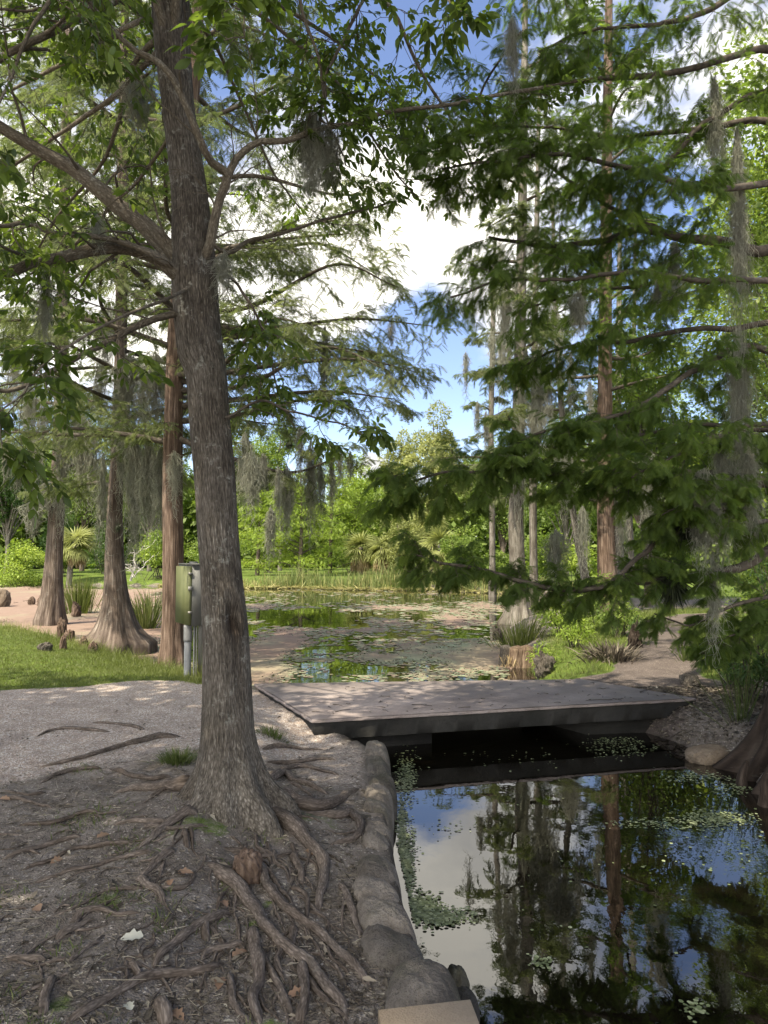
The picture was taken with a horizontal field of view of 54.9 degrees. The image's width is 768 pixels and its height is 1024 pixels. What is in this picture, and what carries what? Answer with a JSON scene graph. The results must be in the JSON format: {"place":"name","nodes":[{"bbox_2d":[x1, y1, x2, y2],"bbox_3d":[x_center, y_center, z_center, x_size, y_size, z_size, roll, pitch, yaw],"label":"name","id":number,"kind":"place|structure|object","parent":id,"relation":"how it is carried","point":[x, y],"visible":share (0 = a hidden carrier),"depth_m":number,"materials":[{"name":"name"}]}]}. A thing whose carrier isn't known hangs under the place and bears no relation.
{"place":"outdoors","nodes":[
{"label":"outdoors","id":0,"kind":"place"},
{"bbox_2d":[0,619,253,690],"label":"lawn","id":1,"kind":"structure","parent":0,"point":[31,671],"depth_m":10.57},
{"bbox_2d":[175,562,201,676],"bbox_3d":[-2.532,1.548,9.831,0.334,1.769,0.602,2,-4,-32],"label":"electrical cabinet","id":2,"kind":"object","parent":1,"relation":"on","point":[188,600],"visible":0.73,"depth_m":9.61,"materials":[{"name":"metal"}]},
{"bbox_2d":[0,680,343,784],"bbox_3d":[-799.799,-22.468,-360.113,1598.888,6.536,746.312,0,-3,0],"label":"gravel path","id":3,"kind":"structure","parent":0,"point":[153,699],"depth_m":7.01,"materials":[{"name":"gravel"}]},
{"bbox_2d":[0,585,767,1023],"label":"water","id":4,"kind":"structure","parent":0,"point":[628,965],"depth_m":4.69,"materials":[{"name":"liquid"}]},
{"bbox_2d":[63,573,102,613],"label":"iris clump","id":5,"kind":"object","parent":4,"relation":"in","point":[82,596],"visible":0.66,"depth_m":24.28,"materials":[{"name":"green plant"}]},
{"bbox_2d":[129,589,161,628],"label":"iris clump","id":6,"kind":"object","parent":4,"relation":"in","point":[145,620],"visible":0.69,"depth_m":19.28,"materials":[{"name":"green plant"}]},
{"bbox_2d":[0,585,544,689],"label":"pond scum","id":7,"kind":"object","parent":4,"relation":"on","point":[269,649],"visible":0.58,"depth_m":16.19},
{"bbox_2d":[130,587,551,689],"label":"floating pond leaves","id":8,"kind":"object","parent":4,"relation":"on","point":[423,677],"visible":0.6,"depth_m":16.99,"materials":[{"name":"plant"}]},
{"bbox_2d":[457,240,511,596],"bbox_3d":[4.970,-4.339,34.247,3.227,16.991,4.211,1,-4,-23],"label":"bald cypress","id":9,"kind":"object","parent":4,"relation":"in","point":[489,407],"visible":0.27,"depth_m":33.99,"materials":[{"name":"green plant"}]},
{"bbox_2d":[488,55,573,605],"bbox_3d":[5.301,-6.604,26.439,3.183,20.608,3.406,-3,-4,39],"label":"bald cypress","id":10,"kind":"object","parent":4,"relation":"in","point":[533,532],"visible":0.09,"depth_m":25.95,"materials":[{"name":"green plant"}]},
{"bbox_2d":[533,650,555,678],"bbox_3d":[2.465,2.374,11.391,0.333,0.513,0.435,-2,-4,31],"label":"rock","id":11,"kind":"object","parent":4,"relation":"in","point":[544,664],"visible":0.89,"depth_m":11.28,"materials":[{"name":"grey stone"}]},
{"bbox_2d":[393,737,765,1022],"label":"duckweed","id":12,"kind":"object","parent":4,"relation":"on","point":[427,913],"visible":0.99,"depth_m":4.76,"materials":[{"name":"plant"}]},
{"bbox_2d":[685,744,729,764],"bbox_3d":[3.044,2.280,6.926,0.441,0.183,0.364,0,-3,0],"label":"flat rock","id":13,"kind":"object","parent":4,"relation":"in","point":[707,754],"visible":0.77,"depth_m":6.82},
{"bbox_2d":[0,550,767,1023],"bbox_3d":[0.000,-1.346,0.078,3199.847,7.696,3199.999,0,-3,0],"label":"ground","id":14,"kind":"structure","parent":0,"point":[162,804],"depth_m":3.73,"materials":[{"name":"soil"}]},
{"bbox_2d":[0,535,44,586],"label":"shrub","id":15,"kind":"object","parent":14,"relation":"on","point":[20,553],"visible":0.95,"depth_m":45.91,"materials":[{"name":"green plant"}]},
{"bbox_2d":[0,428,51,572],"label":"shade tree","id":16,"kind":"object","parent":14,"relation":"on","point":[8,496],"visible":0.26,"depth_m":55.66,"materials":[{"name":"green plant"}]},
{"bbox_2d":[46,408,111,570],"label":"shade tree","id":17,"kind":"object","parent":14,"relation":"on","point":[82,515],"visible":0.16,"depth_m":63.74,"materials":[{"name":"green plant"}]},
{"bbox_2d":[63,526,100,584],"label":"cabbage palm","id":18,"kind":"object","parent":14,"relation":"on","point":[74,553],"visible":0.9,"depth_m":47.18,"materials":[{"name":"green plant"}]},
{"bbox_2d":[0,0,189,625],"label":"bald cypress","id":19,"kind":"object","parent":14,"relation":"on","point":[51,610],"visible":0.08,"depth_m":20.28,"materials":[{"name":"green plant"}]},
{"bbox_2d":[13,502,49,545],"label":"spanish moss","id":20,"kind":"object","parent":19,"relation":"hanging from","point":[31,525],"visible":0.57,"depth_m":20.00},
{"bbox_2d":[49,436,70,548],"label":"spanish moss","id":21,"kind":"object","parent":19,"relation":"hanging from","point":[64,471],"visible":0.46,"depth_m":20.05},
{"bbox_2d":[84,522,130,573],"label":"shrub","id":22,"kind":"object","parent":14,"relation":"on","point":[100,556],"visible":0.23,"depth_m":52.50,"materials":[{"name":"green plant"}]},
{"bbox_2d":[0,761,271,1023],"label":"root grass","id":23,"kind":"structure","parent":14,"relation":"on","point":[105,898],"depth_m":3.38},
{"bbox_2d":[0,0,313,654],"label":"bald cypress","id":24,"kind":"object","parent":14,"relation":"on","point":[117,624],"visible":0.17,"depth_m":14.38,"materials":[{"name":"green plant"}]},
{"bbox_2d":[16,398,56,511],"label":"spanish moss","id":25,"kind":"object","parent":24,"relation":"hanging from","point":[42,423],"visible":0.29,"depth_m":18.12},
{"bbox_2d":[67,416,99,520],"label":"spanish moss","id":26,"kind":"object","parent":24,"relation":"hanging from","point":[80,469],"visible":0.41,"depth_m":17.07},
{"bbox_2d":[83,437,102,523],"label":"spanish moss","id":27,"kind":"object","parent":24,"relation":"hanging from","point":[93,461],"visible":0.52,"depth_m":17.05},
{"bbox_2d":[88,452,114,569],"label":"spanish moss","id":28,"kind":"object","parent":24,"relation":"hanging from","point":[103,478],"visible":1,"depth_m":14.22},
{"bbox_2d":[93,302,114,401],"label":"spanish moss","id":29,"kind":"object","parent":24,"relation":"hanging from","point":[104,358],"visible":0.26,"depth_m":15.20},
{"bbox_2d":[112,427,131,516],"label":"spanish moss","id":30,"kind":"object","parent":24,"relation":"hanging from","point":[122,469],"visible":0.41,"depth_m":14.03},
{"bbox_2d":[107,349,149,475],"bbox_3d":[-4.644,-1.768,13.522,0.909,2.414,0.427,0,-3,0],"label":"spanish moss","id":31,"kind":"object","parent":24,"relation":"hanging from","point":[127,396],"visible":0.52,"depth_m":13.51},
{"bbox_2d":[115,441,153,588],"bbox_3d":[-4.578,0.005,13.518,0.701,2.799,0.429,0,-3,0],"label":"spanish moss","id":32,"kind":"object","parent":24,"relation":"hanging from","point":[130,497],"visible":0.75,"depth_m":13.50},
{"bbox_2d":[146,445,162,549],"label":"spanish moss","id":33,"kind":"object","parent":24,"relation":"hanging from","point":[157,478],"visible":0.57,"depth_m":12.40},
{"bbox_2d":[133,528,185,579],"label":"shrub","id":34,"kind":"object","parent":14,"relation":"on","point":[154,563],"visible":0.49,"depth_m":47.16,"materials":[{"name":"green plant"}]},
{"bbox_2d":[141,744,198,766],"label":"grass tuft","id":35,"kind":"object","parent":14,"relation":"on","point":[173,758],"visible":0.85,"depth_m":5.59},
{"bbox_2d":[0,0,465,667],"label":"bald cypress","id":36,"kind":"object","parent":14,"relation":"on","point":[348,356],"visible":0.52,"depth_m":11.77,"materials":[{"name":"green plant"}]},
{"bbox_2d":[131,441,159,560],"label":"spanish moss","id":37,"kind":"object","parent":36,"relation":"hanging from","point":[143,472],"visible":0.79,"depth_m":13.01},
{"bbox_2d":[137,351,165,456],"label":"spanish moss","id":38,"kind":"object","parent":36,"relation":"hanging from","point":[155,387],"visible":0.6,"depth_m":12.71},
{"bbox_2d":[160,451,186,522],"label":"spanish moss","id":39,"kind":"object","parent":36,"relation":"hanging from","point":[174,471],"visible":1,"depth_m":11.63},
{"bbox_2d":[235,433,256,525],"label":"spanish moss","id":40,"kind":"object","parent":36,"relation":"hanging from","point":[246,441],"visible":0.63,"depth_m":11.03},
{"bbox_2d":[239,450,265,529],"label":"spanish moss","id":41,"kind":"object","parent":36,"relation":"hanging from","point":[252,477],"visible":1,"depth_m":10.61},
{"bbox_2d":[258,506,282,577],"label":"spanish moss","id":42,"kind":"object","parent":36,"relation":"hanging from","point":[270,523],"visible":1,"depth_m":8.98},
{"bbox_2d":[274,465,301,545],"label":"spanish moss","id":43,"kind":"object","parent":36,"relation":"hanging from","point":[287,512],"visible":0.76,"depth_m":11.60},
{"bbox_2d":[296,441,322,551],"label":"spanish moss","id":44,"kind":"object","parent":36,"relation":"hanging from","point":[311,475],"visible":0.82,"depth_m":11.81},
{"bbox_2d":[232,847,262,884],"bbox_3d":[-0.697,1.815,3.768,0.161,0.210,0.156,0,-3,0],"label":"cypress knee","id":45,"kind":"object","parent":14,"relation":"on","point":[247,865],"visible":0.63,"depth_m":3.72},
{"bbox_2d":[237,490,293,574],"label":"young cypress","id":46,"kind":"object","parent":14,"relation":"on","point":[258,517],"visible":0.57,"depth_m":49.62,"materials":[{"name":"green plant"}]},
{"bbox_2d":[241,416,322,570],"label":"shade tree","id":47,"kind":"object","parent":14,"relation":"on","point":[271,450],"visible":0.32,"depth_m":63.91,"materials":[{"name":"green plant"}]},
{"bbox_2d":[241,467,354,574],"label":"young cypress","id":48,"kind":"object","parent":14,"relation":"on","point":[301,561],"visible":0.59,"depth_m":47.89,"materials":[{"name":"green plant"}]},
{"bbox_2d":[0,0,661,1023],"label":"broadleaf tree","id":49,"kind":"object","parent":14,"relation":"on","point":[230,782],"visible":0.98,"depth_m":4.46,"materials":[{"name":"grey plant"}]},
{"bbox_2d":[24,269,65,385],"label":"spanish moss","id":50,"kind":"object","parent":49,"relation":"attached to","point":[44,308],"visible":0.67,"depth_m":4.26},
{"bbox_2d":[112,75,162,157],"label":"spanish moss","id":51,"kind":"object","parent":49,"relation":"attached to","point":[131,94],"visible":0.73,"depth_m":5.17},
{"bbox_2d":[206,249,244,307],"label":"spanish moss","id":52,"kind":"object","parent":49,"relation":"attached to","point":[223,264],"visible":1,"depth_m":4.54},
{"bbox_2d":[283,105,339,241],"bbox_3d":[-0.468,-2.147,4.673,0.396,0.836,0.337,0,-3,0],"label":"spanish moss","id":53,"kind":"object","parent":49,"relation":"attached to","point":[312,153],"visible":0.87,"depth_m":4.65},
{"bbox_2d":[314,125,346,203],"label":"spanish moss","id":54,"kind":"object","parent":49,"relation":"attached to","point":[333,149],"visible":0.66,"depth_m":4.72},
{"bbox_2d":[495,15,528,122],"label":"spanish moss","id":55,"kind":"object","parent":49,"relation":"attached to","point":[511,45],"visible":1,"depth_m":5.19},
{"bbox_2d":[292,447,393,572],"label":"young cypress","id":56,"kind":"object","parent":14,"relation":"on","point":[344,497],"visible":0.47,"depth_m":53.72,"materials":[{"name":"green plant"}]},
{"bbox_2d":[325,453,390,569],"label":"shade tree","id":57,"kind":"object","parent":14,"relation":"on","point":[360,488],"visible":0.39,"depth_m":60.94,"materials":[{"name":"green plant"}]},
{"bbox_2d":[341,531,382,574],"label":"cabbage palm","id":58,"kind":"object","parent":14,"relation":"on","point":[359,563],"visible":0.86,"depth_m":51.37,"materials":[{"name":"green plant"}]},
{"bbox_2d":[155,557,572,595],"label":"reeds","id":59,"kind":"object","parent":14,"relation":"on","point":[302,577],"visible":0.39,"depth_m":41.28,"materials":[{"name":"plant"}]},
{"bbox_2d":[363,533,398,574],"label":"cabbage palm","id":60,"kind":"object","parent":14,"relation":"on","point":[381,556],"visible":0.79,"depth_m":50.51,"materials":[{"name":"green plant"}]},
{"bbox_2d":[0,685,766,1023],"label":"leaf litter","id":61,"kind":"object","parent":14,"relation":"on","point":[664,689],"visible":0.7,"depth_m":3.38,"materials":[{"name":"plant"}]},
{"bbox_2d":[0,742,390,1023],"bbox_3d":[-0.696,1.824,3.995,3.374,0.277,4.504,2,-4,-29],"label":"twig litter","id":62,"kind":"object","parent":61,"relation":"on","point":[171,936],"visible":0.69,"depth_m":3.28,"materials":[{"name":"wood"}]},
{"bbox_2d":[0,418,767,569],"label":"woods","id":63,"kind":"object","parent":14,"relation":"on","point":[189,524],"visible":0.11,"depth_m":77.58,"materials":[{"name":"green plant"}]},
{"bbox_2d":[373,510,426,571],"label":"shrub","id":64,"kind":"object","parent":14,"relation":"on","point":[404,525],"visible":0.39,"depth_m":49.52,"materials":[{"name":"green plant"}]},
{"bbox_2d":[377,427,424,529],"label":"shade tree","id":65,"kind":"object","parent":14,"relation":"on","point":[405,449],"visible":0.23,"depth_m":71.97,"materials":[{"name":"green plant"}]},
{"bbox_2d":[350,740,479,1022],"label":"stone wall","id":66,"kind":"structure","parent":14,"relation":"on","point":[387,943],"depth_m":3.32,"materials":[{"name":"stone"}]},
{"bbox_2d":[378,1000,478,1023],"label":"paving slab","id":67,"kind":"structure","parent":14,"relation":"on","point":[458,1012],"depth_m":2.50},
{"bbox_2d":[393,399,475,548],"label":"shade tree","id":68,"kind":"object","parent":14,"relation":"on","point":[433,437],"visible":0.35,"depth_m":60.00,"materials":[{"name":"green plant"}]},
{"bbox_2d":[417,525,462,570],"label":"cabbage palm","id":69,"kind":"object","parent":14,"relation":"on","point":[434,537],"visible":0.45,"depth_m":46.52,"materials":[{"name":"green plant"}]},
{"bbox_2d":[438,524,483,568],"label":"shrub","id":70,"kind":"object","parent":14,"relation":"on","point":[457,539],"visible":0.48,"depth_m":43.69,"materials":[{"name":"green plant"}]},
{"bbox_2d":[254,679,695,745],"bbox_3d":[0.855,2.594,8.432,4.688,1.100,2.143,1,-3,-15],"label":"footbridge","id":71,"kind":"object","parent":14,"relation":"on","point":[400,721],"visible":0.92,"depth_m":7.83,"materials":[{"name":"concrete"}]},
{"bbox_2d":[463,430,528,555],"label":"shade tree","id":72,"kind":"object","parent":14,"relation":"on","point":[501,527],"visible":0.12,"depth_m":49.82,"materials":[{"name":"green plant"}]},
{"bbox_2d":[473,612,550,647],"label":"iris clump","id":73,"kind":"object","parent":14,"relation":"on","point":[520,633],"visible":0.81,"depth_m":15.25,"materials":[{"name":"green plant"}]},
{"bbox_2d":[422,1,607,624],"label":"bald cypress","id":74,"kind":"object","parent":14,"relation":"on","point":[516,546],"visible":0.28,"depth_m":20.76,"materials":[{"name":"green plant"}]},
{"bbox_2d":[492,288,517,380],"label":"spanish moss","id":75,"kind":"object","parent":74,"relation":"hanging from","point":[505,309],"visible":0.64,"depth_m":20.81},
{"bbox_2d":[495,388,531,550],"bbox_3d":[3.610,-1.272,20.598,1.137,4.811,0.491,0,-3,0],"label":"spanish moss","id":76,"kind":"object","parent":74,"relation":"hanging from","point":[519,426],"visible":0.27,"depth_m":20.60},
{"bbox_2d":[520,381,554,459],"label":"spanish moss","id":77,"kind":"object","parent":74,"relation":"hanging from","point":[532,423],"visible":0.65,"depth_m":20.46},
{"bbox_2d":[498,645,534,667],"bbox_3d":[2.332,2.666,12.705,1.006,0.772,0.423,0,-3,8],"label":"split stump","id":78,"kind":"object","parent":14,"relation":"on","point":[513,656],"visible":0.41,"depth_m":12.62,"materials":[{"name":"brown wood"}]},
{"bbox_2d":[524,531,568,581],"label":"shrub","id":79,"kind":"object","parent":14,"relation":"on","point":[540,565],"visible":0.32,"depth_m":37.47,"materials":[{"name":"green plant"}]},
{"bbox_2d":[500,199,597,593],"bbox_3d":[5.865,-3.416,24.344,3.317,13.996,3.175,-3,-4,38],"label":"bald cypress","id":80,"kind":"object","parent":14,"relation":"on","point":[561,412],"visible":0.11,"depth_m":24.12,"materials":[{"name":"green plant"}]},
{"bbox_2d":[352,0,767,807],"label":"bald cypress","id":81,"kind":"object","parent":14,"relation":"on","point":[514,460],"visible":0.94,"depth_m":5.74,"materials":[{"name":"green plant"}]},
{"bbox_2d":[533,529,578,582],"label":"spanish moss","id":82,"kind":"object","parent":81,"relation":"hanging from","point":[554,550],"visible":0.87,"depth_m":8.47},
{"bbox_2d":[561,290,596,344],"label":"spanish moss","id":83,"kind":"object","parent":81,"relation":"hanging from","point":[578,304],"visible":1,"depth_m":5.49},
{"bbox_2d":[648,557,699,613],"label":"air plant","id":84,"kind":"object","parent":81,"relation":"attached to","point":[676,591],"visible":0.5,"depth_m":5.92,"materials":[{"name":"green plant"}]},
{"bbox_2d":[661,240,693,333],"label":"spanish moss","id":85,"kind":"object","parent":81,"relation":"hanging from","point":[676,265],"visible":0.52,"depth_m":6.30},
{"bbox_2d":[678,467,732,587],"bbox_3d":[2.456,0.128,5.703,0.421,0.967,0.373,-3,-4,38],"label":"spanish moss","id":86,"kind":"object","parent":81,"relation":"hanging from","point":[705,538],"visible":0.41,"depth_m":5.67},
{"bbox_2d":[695,552,733,681],"bbox_3d":[2.663,0.836,5.952,0.291,1.044,0.261,0,-3,0],"label":"spanish moss","id":87,"kind":"object","parent":81,"relation":"hanging from","point":[713,603],"visible":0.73,"depth_m":5.95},
{"bbox_2d":[696,74,733,224],"bbox_3d":[2.740,-2.965,6.078,0.334,1.290,0.257,-1,-3,14],"label":"spanish moss","id":88,"kind":"object","parent":81,"relation":"hanging from","point":[716,136],"visible":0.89,"depth_m":6.07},
{"bbox_2d":[704,431,746,618],"bbox_3d":[2.707,0.100,5.894,0.347,1.519,0.339,3,-4,-38],"label":"spanish moss","id":89,"kind":"object","parent":81,"relation":"hanging from","point":[719,460],"visible":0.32,"depth_m":5.89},
{"bbox_2d":[714,126,767,402],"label":"spanish moss","id":90,"kind":"object","parent":81,"relation":"hanging from","point":[738,231],"visible":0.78,"depth_m":6.12,"materials":[{"name":"plant"}]},
{"bbox_2d":[715,326,767,572],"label":"spanish moss","id":91,"kind":"object","parent":81,"relation":"hanging from","point":[738,404],"visible":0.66,"depth_m":5.93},
{"bbox_2d":[736,452,766,572],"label":"spanish moss","id":92,"kind":"object","parent":81,"relation":"hanging from","point":[754,513],"visible":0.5,"depth_m":5.89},
{"bbox_2d":[523,398,596,576],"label":"shade tree","id":93,"kind":"object","parent":14,"relation":"on","point":[564,524],"visible":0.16,"depth_m":45.87,"materials":[{"name":"green plant"}]},
{"bbox_2d":[530,602,590,635],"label":"leafy plant","id":94,"kind":"object","parent":14,"relation":"on","point":[557,621],"visible":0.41,"depth_m":14.43,"materials":[{"name":"green plant"}]},
{"bbox_2d":[548,622,596,647],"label":"leafy plant","id":95,"kind":"object","parent":14,"relation":"on","point":[571,638],"visible":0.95,"depth_m":12.71,"materials":[{"name":"green plant"}]},
{"bbox_2d":[560,542,596,580],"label":"shrub","id":96,"kind":"object","parent":14,"relation":"on","point":[573,568],"visible":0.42,"depth_m":35.53,"materials":[{"name":"green plant"}]},
{"bbox_2d":[496,0,712,611],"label":"bald cypress","id":97,"kind":"object","parent":14,"relation":"on","point":[606,545],"visible":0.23,"depth_m":20.14,"materials":[{"name":"green plant"}]},
{"bbox_2d":[574,506,595,578],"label":"spanish moss","id":98,"kind":"object","parent":97,"relation":"hanging from","point":[583,530],"visible":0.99,"depth_m":19.57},
{"bbox_2d":[567,636,648,665],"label":"clump","id":99,"kind":"object","parent":14,"relation":"on","point":[616,653],"visible":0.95,"depth_m":11.10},
{"bbox_2d":[577,201,654,589],"bbox_3d":[8.872,-3.978,27.349,3.686,15.480,3.427,3,-5,-43],"label":"cypress sapling","id":100,"kind":"object","parent":14,"relation":"on","point":[615,502],"visible":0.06,"depth_m":27.02,"materials":[{"name":"green plant"}]},
{"bbox_2d":[593,595,643,637],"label":"leafy plant","id":101,"kind":"object","parent":14,"relation":"on","point":[621,617],"visible":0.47,"depth_m":14.02,"materials":[{"name":"green plant"}]},
{"bbox_2d":[523,606,767,682],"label":"rough grass","id":102,"kind":"structure","parent":14,"relation":"on","point":[617,638],"depth_m":13.13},
{"bbox_2d":[576,309,723,606],"bbox_3d":[8.310,-1.675,23.011,4.187,9.612,5.156,0,-3,0],"label":"understory tree","id":103,"kind":"object","parent":14,"relation":"on","point":[641,393],"visible":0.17,"depth_m":22.31,"materials":[{"name":"green plant"}]},
{"bbox_2d":[667,19,767,476],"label":"understory tree","id":104,"kind":"object","parent":14,"relation":"on","point":[757,175],"visible":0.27,"depth_m":13.06,"materials":[{"name":"green plant"}]},
{"bbox_2d":[667,651,767,727],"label":"reed tuft","id":105,"kind":"object","parent":14,"relation":"on","point":[745,702],"visible":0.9,"depth_m":7.15,"materials":[{"name":"green plant"}]},
{"bbox_2d":[674,54,767,506],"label":"understory tree","id":106,"kind":"object","parent":14,"relation":"on","point":[757,210],"visible":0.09,"depth_m":20.92,"materials":[{"name":"green plant"}]},
{"bbox_2d":[680,167,767,513],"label":"understory tree","id":107,"kind":"object","parent":14,"relation":"on","point":[758,385],"visible":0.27,"depth_m":10.67,"materials":[{"name":"green plant"}]},
{"bbox_2d":[717,635,767,701],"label":"shrub","id":108,"kind":"object","parent":14,"relation":"on","point":[760,667],"visible":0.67,"depth_m":7.95,"materials":[{"name":"green plant"}]},
{"bbox_2d":[0,0,767,540],"label":"sky","id":109,"kind":"structure","parent":0,"point":[431,244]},
{"bbox_2d":[577,611,745,739],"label":"dirt path","id":110,"kind":"structure","parent":0,"point":[658,666],"depth_m":10.04,"materials":[{"name":"soil"}]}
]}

